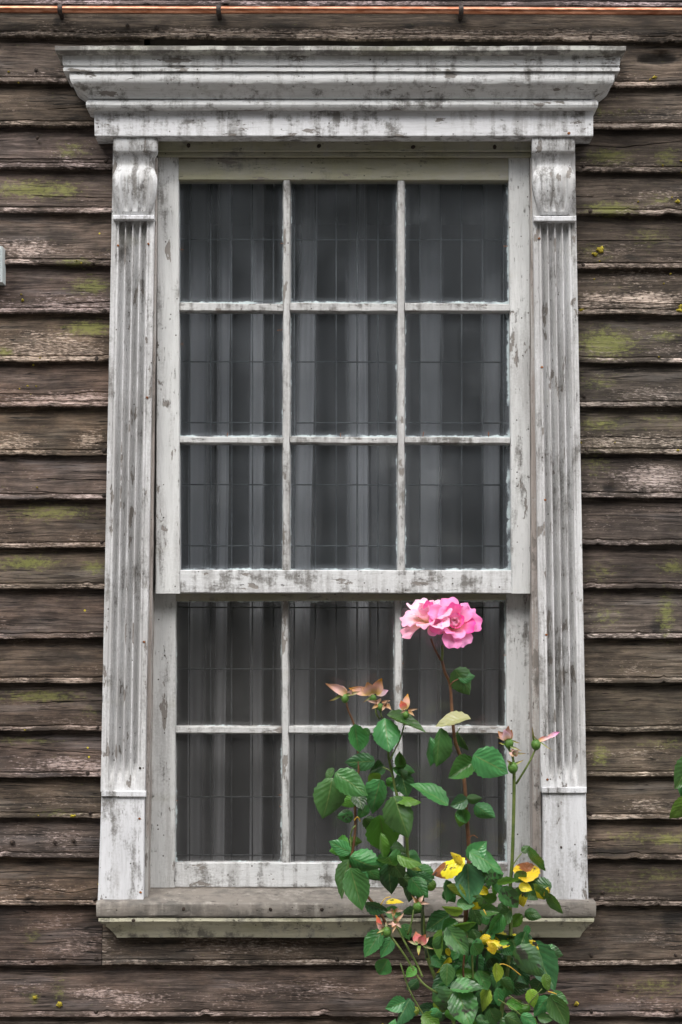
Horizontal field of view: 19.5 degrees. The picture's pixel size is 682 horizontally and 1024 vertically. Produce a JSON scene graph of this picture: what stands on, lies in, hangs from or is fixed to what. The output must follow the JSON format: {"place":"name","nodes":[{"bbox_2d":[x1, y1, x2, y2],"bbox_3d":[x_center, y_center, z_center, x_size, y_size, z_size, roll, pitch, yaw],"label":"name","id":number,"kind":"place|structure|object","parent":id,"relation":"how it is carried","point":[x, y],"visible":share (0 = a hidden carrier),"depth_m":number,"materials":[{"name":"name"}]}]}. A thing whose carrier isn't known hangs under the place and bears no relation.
{"place":"outdoors","nodes":[
{"label":"outdoors","id":0,"kind":"place"},
{"bbox_2d":[157,155,507,224],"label":"room ceiling","id":1,"kind":"structure","parent":0,"point":[450,204],"depth_m":6.85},
{"bbox_2d":[176,225,509,860],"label":"room back wall","id":2,"kind":"structure","parent":0,"point":[451,455],"depth_m":7.12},
{"label":"ground","id":3,"kind":"structure","parent":0,"visible":0},
{"bbox_2d":[0,0,681,1023],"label":"clapboard wall","id":4,"kind":"structure","parent":3,"relation":"on","point":[66,956],"depth_m":4.49,"materials":[{"name":"brown wood"}]},
{"bbox_2d":[0,246,5,284],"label":"meter box","id":5,"kind":"object","parent":4,"relation":"attached to","point":[2,268],"visible":1,"depth_m":4.49,"materials":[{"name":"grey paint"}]},
{"bbox_2d":[55,46,625,937],"bbox_3d":[-0.001,-0.047,4.497,1.277,1.990,0.291,0,-4,0],"label":"sash window","id":6,"kind":"structure","parent":4,"relation":"attached to","point":[517,120],"depth_m":4.49,"materials":[{"name":"white paint"}]},
{"bbox_2d":[187,184,501,860],"bbox_3d":[0.006,0.014,4.682,0.882,1.776,0.070,0,-4,0],"label":"net curtain","id":7,"kind":"object","parent":6,"relation":"hanging from","point":[430,257],"visible":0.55,"depth_m":4.67,"materials":[{"name":"grey fabric"}]},
{"bbox_2d":[0,4,681,19],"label":"copper pipe","id":8,"kind":"object","parent":4,"relation":"attached to","point":[62,10],"visible":1,"depth_m":4.52,"materials":[{"name":"brown metal"}]},
{"bbox_2d":[313,597,569,1023],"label":"rose bush","id":9,"kind":"object","parent":3,"relation":"on","point":[502,964],"visible":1,"depth_m":4.17,"materials":[{"name":"green plant"}]},
{"bbox_2d":[669,756,681,817],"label":"rose branch","id":10,"kind":"object","parent":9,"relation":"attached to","point":[676,810],"visible":1,"depth_m":4.26,"materials":[{"name":"green plant"}]}
]}

